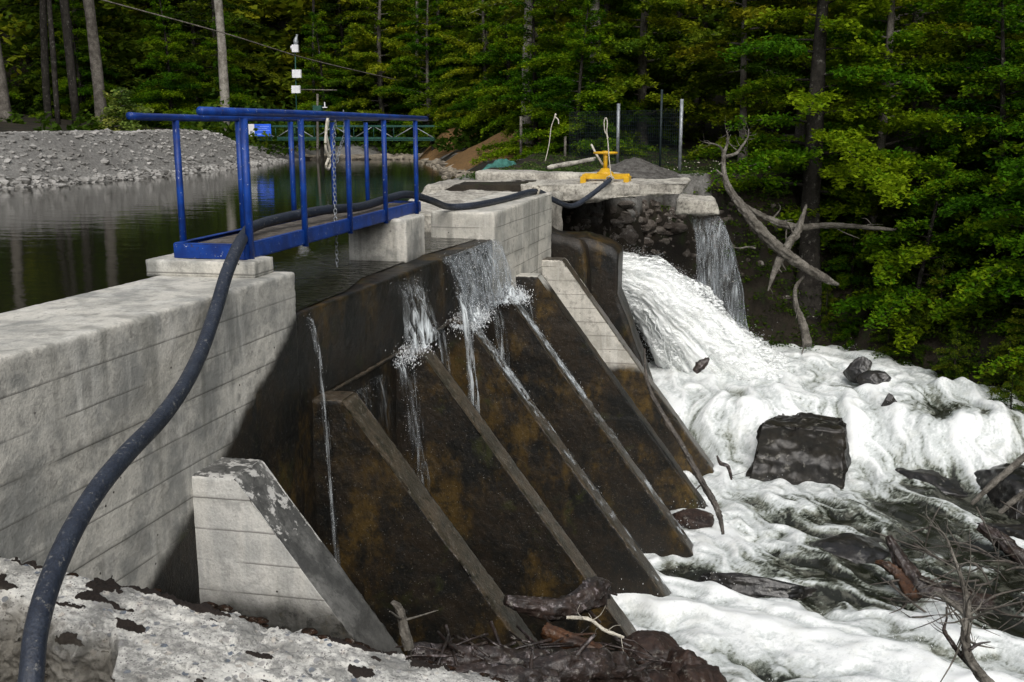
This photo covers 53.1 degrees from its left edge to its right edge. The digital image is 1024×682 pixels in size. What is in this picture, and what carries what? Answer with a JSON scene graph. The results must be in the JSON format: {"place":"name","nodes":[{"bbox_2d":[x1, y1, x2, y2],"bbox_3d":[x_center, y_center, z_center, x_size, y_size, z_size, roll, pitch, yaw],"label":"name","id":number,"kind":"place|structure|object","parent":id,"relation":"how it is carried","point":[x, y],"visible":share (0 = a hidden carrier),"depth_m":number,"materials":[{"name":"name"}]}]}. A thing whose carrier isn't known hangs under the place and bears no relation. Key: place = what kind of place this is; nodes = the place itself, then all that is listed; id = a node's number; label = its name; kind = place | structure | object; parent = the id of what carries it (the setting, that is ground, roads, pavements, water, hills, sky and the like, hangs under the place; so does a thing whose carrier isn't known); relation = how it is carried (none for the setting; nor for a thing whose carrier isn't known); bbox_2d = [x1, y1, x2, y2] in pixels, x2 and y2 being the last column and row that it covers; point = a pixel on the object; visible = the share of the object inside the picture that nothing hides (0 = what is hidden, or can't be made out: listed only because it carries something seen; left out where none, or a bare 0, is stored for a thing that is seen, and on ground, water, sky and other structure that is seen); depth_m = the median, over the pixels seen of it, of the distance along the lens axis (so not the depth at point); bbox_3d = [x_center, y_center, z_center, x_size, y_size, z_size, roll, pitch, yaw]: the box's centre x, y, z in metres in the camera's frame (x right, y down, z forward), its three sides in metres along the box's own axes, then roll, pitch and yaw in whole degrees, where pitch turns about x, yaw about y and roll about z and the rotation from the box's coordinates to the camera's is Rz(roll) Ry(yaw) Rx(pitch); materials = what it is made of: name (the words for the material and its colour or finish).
{"place":"outdoors","nodes":[
{"label":"outdoors","id":0,"kind":"place"},
{"bbox_2d":[0,159,474,312],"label":"reservoir water","id":1,"kind":"structure","parent":0,"point":[57,242],"depth_m":16.50,"materials":[{"name":"green liquid"}]},
{"bbox_2d":[349,214,424,262],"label":"support block","id":2,"kind":"structure","parent":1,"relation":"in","point":[402,238],"depth_m":12.14,"materials":[{"name":"concrete"}]},
{"bbox_2d":[0,0,1023,401],"bbox_3d":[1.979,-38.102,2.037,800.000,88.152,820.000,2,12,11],"label":"ground","id":3,"kind":"structure","parent":0,"point":[716,260],"depth_m":24.32,"materials":[{"name":"soil"}]},
{"bbox_2d":[0,41,11,121],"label":"tree","id":4,"kind":"object","parent":3,"relation":"on","point":[5,106],"visible":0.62,"depth_m":45.98,"materials":[{"name":"grey plant"}]},
{"bbox_2d":[39,0,52,118],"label":"tree","id":5,"kind":"object","parent":3,"relation":"on","point":[46,93],"visible":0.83,"depth_m":52.81,"materials":[{"name":"grey plant"}]},
{"bbox_2d":[11,0,138,118],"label":"tree","id":6,"kind":"object","parent":3,"relation":"on","point":[100,13],"visible":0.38,"depth_m":56.72,"materials":[{"name":"green plant"}]},
{"bbox_2d":[29,0,131,120],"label":"tree","id":7,"kind":"object","parent":3,"relation":"on","point":[88,87],"visible":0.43,"depth_m":54.52,"materials":[{"name":"green plant"}]},
{"bbox_2d":[83,0,106,125],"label":"tree","id":8,"kind":"object","parent":3,"relation":"on","point":[100,103],"visible":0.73,"depth_m":50.06,"materials":[{"name":"grey plant"}]},
{"bbox_2d":[91,87,155,130],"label":"shrub","id":9,"kind":"object","parent":3,"relation":"on","point":[120,92],"visible":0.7,"depth_m":43.73,"materials":[{"name":"green plant"}]},
{"bbox_2d":[0,128,287,188],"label":"gravel stones","id":10,"kind":"object","parent":3,"relation":"on","point":[25,181],"visible":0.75,"depth_m":31.80,"materials":[{"name":"gravel"}]},
{"bbox_2d":[111,0,202,128],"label":"tree","id":11,"kind":"object","parent":3,"relation":"on","point":[170,94],"visible":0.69,"depth_m":52.89,"materials":[{"name":"green plant"}]},
{"bbox_2d":[114,0,271,104],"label":"tree","id":12,"kind":"object","parent":3,"relation":"on","point":[177,14],"visible":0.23,"depth_m":60.34,"materials":[{"name":"green plant"}]},
{"bbox_2d":[135,0,293,108],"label":"tree","id":13,"kind":"object","parent":3,"relation":"on","point":[241,19],"visible":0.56,"depth_m":56.09,"materials":[{"name":"green plant"}]},
{"bbox_2d":[214,0,229,130],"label":"tree","id":14,"kind":"object","parent":3,"relation":"on","point":[222,62],"visible":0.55,"depth_m":48.05,"materials":[{"name":"grey plant"}]},
{"bbox_2d":[188,9,263,130],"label":"tree","id":15,"kind":"object","parent":3,"relation":"on","point":[240,99],"visible":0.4,"depth_m":54.05,"materials":[{"name":"green plant"}]},
{"bbox_2d":[0,556,499,681],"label":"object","id":16,"kind":"structure","parent":3,"relation":"on","point":[108,630],"depth_m":4.82,"materials":[{"name":"stone"}]},
{"bbox_2d":[66,573,507,681],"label":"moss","id":17,"kind":"object","parent":16,"relation":"on","point":[262,621],"visible":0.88,"depth_m":5.05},
{"bbox_2d":[0,16,547,155],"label":"undergrowth","id":18,"kind":"object","parent":3,"relation":"on","point":[33,107],"visible":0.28,"depth_m":50.62,"materials":[{"name":"green plant"}]},
{"bbox_2d":[264,0,376,110],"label":"tree","id":19,"kind":"object","parent":3,"relation":"on","point":[288,94],"visible":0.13,"depth_m":61.61,"materials":[{"name":"green plant"}]},
{"bbox_2d":[284,11,371,135],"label":"tree","id":20,"kind":"object","parent":3,"relation":"on","point":[335,72],"visible":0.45,"depth_m":55.52,"materials":[{"name":"green plant"}]},
{"bbox_2d":[292,0,393,103],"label":"tree","id":21,"kind":"object","parent":3,"relation":"on","point":[340,23],"visible":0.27,"depth_m":59.17,"materials":[{"name":"green plant"}]},
{"bbox_2d":[256,125,439,159],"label":"footbridge","id":22,"kind":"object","parent":3,"relation":"on","point":[390,138],"visible":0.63,"depth_m":47.40,"materials":[{"name":"green paint"}]},
{"bbox_2d":[0,190,713,658],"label":"dam","id":23,"kind":"structure","parent":3,"relation":"on","point":[250,482],"depth_m":9.25,"materials":[{"name":"concrete"}]},
{"bbox_2d":[146,253,273,277],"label":"support block","id":24,"kind":"structure","parent":23,"relation":"on","point":[171,265],"depth_m":8.37,"materials":[{"name":"concrete"}]},
{"bbox_2d":[126,107,428,259],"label":"walkway","id":25,"kind":"structure","parent":23,"relation":"on","point":[305,230],"depth_m":9.50,"materials":[{"name":"blue paint"}]},
{"bbox_2d":[17,117,613,681],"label":"drain hose","id":26,"kind":"object","parent":23,"relation":"on","point":[61,553],"visible":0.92,"depth_m":5.29,"materials":[{"name":"black rubber"}]},
{"bbox_2d":[323,0,425,130],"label":"tree","id":27,"kind":"object","parent":3,"relation":"on","point":[360,63],"visible":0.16,"depth_m":57.68,"materials":[{"name":"green plant"}]},
{"bbox_2d":[323,0,443,142],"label":"tree","id":28,"kind":"object","parent":3,"relation":"on","point":[378,67],"visible":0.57,"depth_m":55.03,"materials":[{"name":"green plant"}]},
{"bbox_2d":[305,153,473,178],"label":"shore stones","id":29,"kind":"object","parent":3,"relation":"on","point":[441,165],"visible":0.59,"depth_m":49.13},
{"bbox_2d":[389,600,437,657],"bbox_3d":[-0.756,2.083,7.193,0.231,0.642,0.451,11,16,42],"label":"drift log","id":30,"kind":"object","parent":3,"relation":"on","point":[407,642],"visible":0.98,"depth_m":7.17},
{"bbox_2d":[368,0,470,152],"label":"tree","id":31,"kind":"object","parent":3,"relation":"on","point":[412,84],"visible":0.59,"depth_m":52.67,"materials":[{"name":"green plant"}]},
{"bbox_2d":[382,0,469,99],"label":"tree","id":32,"kind":"object","parent":3,"relation":"on","point":[433,14],"visible":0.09,"depth_m":56.82,"materials":[{"name":"green plant"}]},
{"bbox_2d":[391,0,493,86],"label":"tree","id":33,"kind":"object","parent":3,"relation":"on","point":[421,76],"visible":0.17,"depth_m":53.55,"materials":[{"name":"green plant"}]},
{"bbox_2d":[411,0,494,136],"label":"tree","id":34,"kind":"object","parent":3,"relation":"on","point":[456,32],"visible":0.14,"depth_m":51.91,"materials":[{"name":"green plant"}]},
{"bbox_2d":[403,0,514,112],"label":"tree","id":35,"kind":"object","parent":3,"relation":"on","point":[433,94],"visible":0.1,"depth_m":50.43,"materials":[{"name":"green plant"}]},
{"bbox_2d":[432,0,518,128],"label":"tree","id":36,"kind":"object","parent":3,"relation":"on","point":[476,72],"visible":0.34,"depth_m":47.72,"materials":[{"name":"green plant"}]},
{"bbox_2d":[433,1,539,136],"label":"tree","id":37,"kind":"object","parent":3,"relation":"on","point":[469,121],"visible":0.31,"depth_m":44.31,"materials":[{"name":"green plant"}]},
{"bbox_2d":[407,642,567,665],"bbox_3d":[0.054,2.548,7.906,1.727,0.711,0.368,-5,13,-23],"label":"drift log","id":38,"kind":"object","parent":3,"relation":"on","point":[502,655],"visible":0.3,"depth_m":7.72,"materials":[{"name":"brown wood"}]},
{"bbox_2d":[451,649,561,681],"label":"drift log","id":39,"kind":"object","parent":3,"relation":"on","point":[514,673],"visible":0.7,"depth_m":6.96,"materials":[{"name":"brown wood"}]},
{"bbox_2d":[0,0,1023,124],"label":"forest","id":40,"kind":"object","parent":3,"relation":"on","point":[272,12],"depth_m":59.64,"materials":[{"name":"plant"}]},
{"bbox_2d":[469,0,583,165],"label":"tree","id":41,"kind":"object","parent":3,"relation":"on","point":[529,76],"visible":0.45,"depth_m":35.59,"materials":[{"name":"green plant"}]},
{"bbox_2d":[462,0,590,146],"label":"tree","id":42,"kind":"object","parent":3,"relation":"on","point":[514,12],"visible":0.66,"depth_m":37.72,"materials":[{"name":"green plant"}]},
{"bbox_2d":[473,0,584,122],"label":"tree","id":43,"kind":"object","parent":3,"relation":"on","point":[493,104],"visible":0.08,"depth_m":43.89,"materials":[{"name":"green plant"}]},
{"bbox_2d":[395,615,670,672],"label":"twig litter","id":44,"kind":"object","parent":3,"relation":"on","point":[457,651],"visible":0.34,"depth_m":8.14,"materials":[{"name":"brown wood"}]},
{"bbox_2d":[422,169,690,202],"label":"broken slab","id":45,"kind":"structure","parent":3,"relation":"on","point":[570,186],"depth_m":20.14,"materials":[{"name":"concrete"}]},
{"bbox_2d":[580,144,630,182],"bbox_3d":[1.890,-3.518,20.504,0.968,0.829,0.933,2,12,11],"label":"gate gear","id":46,"kind":"object","parent":45,"relation":"on","point":[603,172],"visible":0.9,"depth_m":20.35,"materials":[{"name":"yellow paint"}]},
{"bbox_2d":[503,576,617,622],"bbox_3d":[0.520,2.403,9.386,1.389,0.495,0.345,-9,15,-37],"label":"drift log","id":47,"kind":"object","parent":3,"relation":"on","point":[588,594],"visible":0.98,"depth_m":9.22,"materials":[{"name":"brown wood"}]},
{"bbox_2d":[540,622,602,648],"bbox_3d":[0.486,2.629,8.666,0.547,0.367,0.252,6,13,25],"label":"drift log","id":48,"kind":"object","parent":3,"relation":"on","point":[553,632],"visible":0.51,"depth_m":8.68,"materials":[{"name":"brown wood"}]},
{"bbox_2d":[506,0,647,162],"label":"tree","id":49,"kind":"object","parent":3,"relation":"on","point":[579,96],"visible":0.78,"depth_m":31.61,"materials":[{"name":"green plant"}]},
{"bbox_2d":[483,3,670,129],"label":"tree","id":50,"kind":"object","parent":3,"relation":"on","point":[543,31],"visible":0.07,"depth_m":43.92,"materials":[{"name":"green plant"}]},
{"bbox_2d":[522,634,653,681],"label":"rock","id":51,"kind":"object","parent":3,"relation":"on","point":[582,663],"visible":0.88,"depth_m":7.58,"materials":[{"name":"brown stone"}]},
{"bbox_2d":[498,0,687,150],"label":"tree","id":52,"kind":"object","parent":3,"relation":"on","point":[621,12],"visible":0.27,"depth_m":34.61,"materials":[{"name":"green plant"}]},
{"bbox_2d":[551,226,652,379],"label":"sluice wall","id":53,"kind":"structure","parent":3,"relation":"on","point":[595,260],"depth_m":19.51,"materials":[{"name":"concrete"}]},
{"bbox_2d":[520,89,683,170],"bbox_3d":[1.983,-6.056,29.881,0.806,2.268,8.996,-6,13,-26],"label":"fence","id":54,"kind":"object","parent":3,"relation":"on","point":[661,125],"visible":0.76,"depth_m":27.43,"materials":[{"name":"metal"}]},
{"bbox_2d":[543,8,668,158],"bbox_3d":[2.746,-7.933,32.605,4.278,5.049,4.768,-8,14,-33],"label":"tree","id":55,"kind":"object","parent":3,"relation":"on","point":[589,103],"visible":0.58,"depth_m":31.98,"materials":[{"name":"green plant"}]},
{"bbox_2d":[521,0,739,145],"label":"tree","id":56,"kind":"object","parent":3,"relation":"on","point":[644,45],"visible":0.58,"depth_m":32.65,"materials":[{"name":"green plant"}]},
{"bbox_2d":[593,157,681,178],"bbox_3d":[2.873,-4.074,24.195,2.300,0.537,2.200,2,12,11],"label":"gravel heap","id":57,"kind":"object","parent":3,"relation":"on","point":[634,167],"visible":0.72,"depth_m":23.64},
{"bbox_2d":[618,630,682,671],"bbox_3d":[1.445,3.277,10.583,0.720,0.532,0.576,2,12,11],"label":"bank rock","id":58,"kind":"object","parent":3,"relation":"on","point":[655,643],"visible":0.39,"depth_m":10.45,"materials":[{"name":"stone"}]},
{"bbox_2d":[457,146,847,181],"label":"bank grass","id":59,"kind":"structure","parent":3,"relation":"on","point":[589,169],"depth_m":28.99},
{"bbox_2d":[660,649,707,675],"bbox_3d":[1.702,3.331,10.220,0.525,0.587,0.569,2,12,11],"label":"bank rock","id":60,"kind":"object","parent":3,"relation":"on","point":[678,659],"visible":0.52,"depth_m":10.11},
{"bbox_2d":[675,194,719,216],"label":"outlet block","id":61,"kind":"structure","parent":3,"relation":"on","point":[697,205],"depth_m":21.80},
{"bbox_2d":[678,664,726,681],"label":"bank rock","id":62,"kind":"object","parent":3,"relation":"on","point":[699,673],"visible":1,"depth_m":9.85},
{"bbox_2d":[566,199,852,299],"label":"bank stones","id":63,"kind":"object","parent":3,"relation":"on","point":[629,234],"visible":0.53,"depth_m":23.36,"materials":[{"name":"stone"}]},
{"bbox_2d":[626,0,794,133],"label":"tree","id":64,"kind":"object","parent":3,"relation":"on","point":[704,23],"visible":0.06,"depth_m":36.58,"materials":[{"name":"green plant"}]},
{"bbox_2d":[669,0,843,161],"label":"tree","id":65,"kind":"object","parent":3,"relation":"on","point":[743,12],"visible":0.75,"depth_m":29.03,"materials":[{"name":"green plant"}]},
{"bbox_2d":[665,0,867,133],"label":"tree","id":66,"kind":"object","parent":3,"relation":"on","point":[717,12],"visible":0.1,"depth_m":32.58,"materials":[{"name":"green plant"}]},
{"bbox_2d":[702,127,838,285],"bbox_3d":[5.535,-3.119,22.591,3.196,3.724,1.512,-2,12,-9],"label":"fallen tree","id":67,"kind":"object","parent":3,"relation":"on","point":[764,234],"visible":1,"depth_m":22.36,"materials":[{"name":"wood"}]},
{"bbox_2d":[768,204,806,298],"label":"dead branches","id":68,"kind":"object","parent":3,"relation":"on","point":[793,237],"visible":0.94,"depth_m":22.54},
{"bbox_2d":[674,0,925,160],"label":"tree","id":69,"kind":"object","parent":3,"relation":"on","point":[722,116],"visible":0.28,"depth_m":29.88,"materials":[{"name":"green plant"}]},
{"bbox_2d":[661,0,963,322],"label":"tree","id":70,"kind":"object","parent":3,"relation":"on","point":[813,102],"visible":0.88,"depth_m":23.48,"materials":[{"name":"green plant"}]},
{"bbox_2d":[792,276,811,353],"bbox_3d":[6.326,-0.569,22.334,0.403,1.604,0.937,1,12,7],"label":"branch","id":71,"kind":"object","parent":70,"relation":"hanging from","point":[805,333],"visible":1,"depth_m":22.25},
{"bbox_2d":[747,203,929,241],"bbox_3d":[7.371,-2.534,23.503,4.027,1.196,0.894,2,12,11],"label":"fallen log","id":72,"kind":"object","parent":3,"relation":"on","point":[783,223],"visible":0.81,"depth_m":23.27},
{"bbox_2d":[822,213,877,290],"bbox_3d":[8.357,-2.147,24.900,2.003,2.121,1.797,8,14,34],"label":"tree","id":73,"kind":"object","parent":3,"relation":"on","point":[847,277],"visible":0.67,"depth_m":24.83,"materials":[{"name":"green plant"}]},
{"bbox_2d":[830,194,897,265],"bbox_3d":[8.901,-2.657,25.102,2.043,2.580,1.597,4,13,20],"label":"tree","id":74,"kind":"object","parent":3,"relation":"on","point":[883,221],"visible":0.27,"depth_m":24.89,"materials":[{"name":"green plant"}]},
{"bbox_2d":[710,151,1023,396],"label":"bank plants","id":75,"kind":"object","parent":3,"relation":"on","point":[991,320],"visible":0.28,"depth_m":23.95,"materials":[{"name":"green plant"}]},
{"bbox_2d":[749,0,995,285],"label":"tree","id":76,"kind":"object","parent":3,"relation":"on","point":[922,119],"visible":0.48,"depth_m":23.77,"materials":[{"name":"green plant"}]},
{"bbox_2d":[850,223,930,310],"bbox_3d":[8.950,-1.490,23.645,1.597,2.580,2.043,-10,15,-39],"label":"tree","id":77,"kind":"object","parent":3,"relation":"on","point":[901,283],"visible":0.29,"depth_m":23.41,"materials":[{"name":"green plant"}]},
{"bbox_2d":[773,0,1023,155],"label":"tree","id":78,"kind":"object","parent":3,"relation":"on","point":[939,45],"visible":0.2,"depth_m":26.43,"materials":[{"name":"green plant"}]},
{"bbox_2d":[881,310,934,364],"bbox_3d":[8.767,0.164,22.346,1.362,1.720,1.065,-1,12,-3],"label":"tree","id":79,"kind":"object","parent":3,"relation":"on","point":[917,345],"visible":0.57,"depth_m":22.26,"materials":[{"name":"green plant"}]},
{"bbox_2d":[829,141,997,353],"bbox_3d":[9.075,-2.129,22.769,4.292,4.544,3.850,-10,16,-40],"label":"tree","id":80,"kind":"object","parent":3,"relation":"on","point":[923,257],"visible":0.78,"depth_m":22.43,"materials":[{"name":"green plant"}]},
{"bbox_2d":[899,254,965,347],"bbox_3d":[9.376,-0.723,22.419,1.907,2.408,1.491,8,14,34],"label":"tree","id":81,"kind":"object","parent":3,"relation":"on","point":[932,280],"visible":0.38,"depth_m":22.27,"materials":[{"name":"green plant"}]},
{"bbox_2d":[841,0,1023,128],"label":"tree","id":82,"kind":"object","parent":3,"relation":"on","point":[970,44],"visible":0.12,"depth_m":29.94,"materials":[{"name":"green plant"}]},
{"bbox_2d":[853,0,1023,262],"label":"tree","id":83,"kind":"object","parent":3,"relation":"on","point":[1003,67],"visible":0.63,"depth_m":22.06,"materials":[{"name":"green plant"}]},
{"bbox_2d":[931,328,979,379],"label":"tree","id":84,"kind":"object","parent":3,"relation":"on","point":[953,356],"visible":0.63,"depth_m":20.77,"materials":[{"name":"green plant"}]},
{"bbox_2d":[894,0,1023,218],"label":"tree","id":85,"kind":"object","parent":3,"relation":"on","point":[960,14],"visible":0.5,"depth_m":23.58,"materials":[{"name":"green plant"}]},
{"bbox_2d":[921,113,1023,326],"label":"tree","id":86,"kind":"object","parent":3,"relation":"on","point":[985,275],"visible":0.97,"depth_m":20.51,"materials":[{"name":"green plant"}]},
{"bbox_2d":[972,263,1023,377],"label":"tree","id":87,"kind":"object","parent":3,"relation":"on","point":[1007,327],"visible":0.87,"depth_m":19.00,"materials":[{"name":"green plant"}]},
{"bbox_2d":[973,334,1023,395],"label":"tree","id":88,"kind":"object","parent":3,"relation":"on","point":[1009,345],"visible":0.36,"depth_m":19.57,"materials":[{"name":"green plant"}]},
{"bbox_2d":[974,463,1023,519],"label":"river rock","id":89,"kind":"object","parent":3,"relation":"on","point":[1008,487],"visible":0.34,"depth_m":16.60,"materials":[{"name":"stone"}]},
{"bbox_2d":[977,308,1023,386],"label":"tree","id":90,"kind":"object","parent":3,"relation":"on","point":[1014,329],"visible":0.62,"depth_m":19.79,"materials":[{"name":"green plant"}]},
{"bbox_2d":[984,371,1023,411],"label":"tree","id":91,"kind":"object","parent":3,"relation":"on","point":[1005,393],"visible":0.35,"depth_m":18.80,"materials":[{"name":"green plant"}]},
{"bbox_2d":[622,252,790,380],"bbox_3d":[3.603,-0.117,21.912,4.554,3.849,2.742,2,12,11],"label":"gushing water","id":92,"kind":"structure","parent":0,"point":[698,352],"depth_m":20.79,"materials":[{"name":"liquid"}]},
{"bbox_2d":[611,343,1023,681],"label":"river water","id":93,"kind":"structure","parent":0,"point":[787,521],"depth_m":15.49,"materials":[{"name":"liquid"}]},
{"bbox_2d":[309,216,1022,680],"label":"spray","id":94,"kind":"object","parent":93,"relation":"on","point":[481,314],"visible":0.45,"depth_m":14.06,"materials":[{"name":"liquid"}]},
{"bbox_2d":[644,348,724,534],"bbox_3d":[2.459,1.450,15.153,0.285,2.355,2.000,-7,14,-31],"label":"leaning stick","id":95,"kind":"object","parent":93,"relation":"in","point":[707,491],"visible":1,"depth_m":14.93,"materials":[{"name":"wood"}]},
{"bbox_2d":[672,508,713,529],"bbox_3d":[2.736,2.705,15.499,0.641,0.266,0.396,2,12,11],"label":"rock","id":96,"kind":"object","parent":93,"relation":"in","point":[693,518],"visible":0.99,"depth_m":15.40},
{"bbox_2d":[698,572,816,598],"bbox_3d":[3.240,3.291,13.695,1.636,0.396,0.505,2,12,11],"label":"rock","id":97,"kind":"object","parent":93,"relation":"in","point":[749,585],"visible":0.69,"depth_m":13.53,"materials":[{"name":"stone"}]},
{"bbox_2d":[745,412,850,488],"bbox_3d":[5.143,2.182,18.182,1.809,1.796,1.836,5,13,21],"label":"boulder","id":98,"kind":"object","parent":93,"relation":"in","point":[798,448],"visible":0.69,"depth_m":17.52,"materials":[{"name":"stone"}]},
{"bbox_2d":[809,533,889,563],"bbox_3d":[5.023,3.127,14.956,1.588,0.694,1.115,-10,16,-41],"label":"river rock","id":99,"kind":"object","parent":93,"relation":"in","point":[855,548],"visible":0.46,"depth_m":14.57,"materials":[{"name":"stone"}]},
{"bbox_2d":[875,560,922,603],"bbox_3d":[5.011,3.108,13.263,0.256,0.389,0.688,-5,13,-21],"label":"broken log","id":100,"kind":"object","parent":93,"relation":"in","point":[905,585],"visible":0.97,"depth_m":13.20,"materials":[{"name":"brown wood"}]},
{"bbox_2d":[895,468,966,497],"bbox_3d":[7.216,2.502,17.729,1.761,0.617,1.234,9,15,37],"label":"river rock","id":101,"kind":"object","parent":93,"relation":"in","point":[948,486],"visible":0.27,"depth_m":17.39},
{"bbox_2d":[885,535,995,610],"bbox_3d":[6.042,3.403,13.316,2.239,1.536,0.770,1,12,5],"label":"slanting log","id":102,"kind":"object","parent":93,"relation":"in","point":[899,558],"visible":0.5,"depth_m":13.19,"materials":[{"name":"brown wood"}]},
{"bbox_2d":[867,500,1023,637],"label":"drift twigs","id":103,"kind":"object","parent":93,"relation":"in","point":[893,585],"visible":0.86,"depth_m":13.17,"materials":[{"name":"wood"}]},
{"bbox_2d":[912,500,1001,681],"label":"bare branch","id":104,"kind":"object","parent":93,"relation":"on","point":[965,655],"visible":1,"depth_m":8.99,"materials":[{"name":"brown wood"}]},
{"bbox_2d":[976,522,1023,564],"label":"bare pole","id":105,"kind":"object","parent":93,"relation":"in","point":[1005,549],"visible":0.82,"depth_m":14.46,"materials":[{"name":"wood"}]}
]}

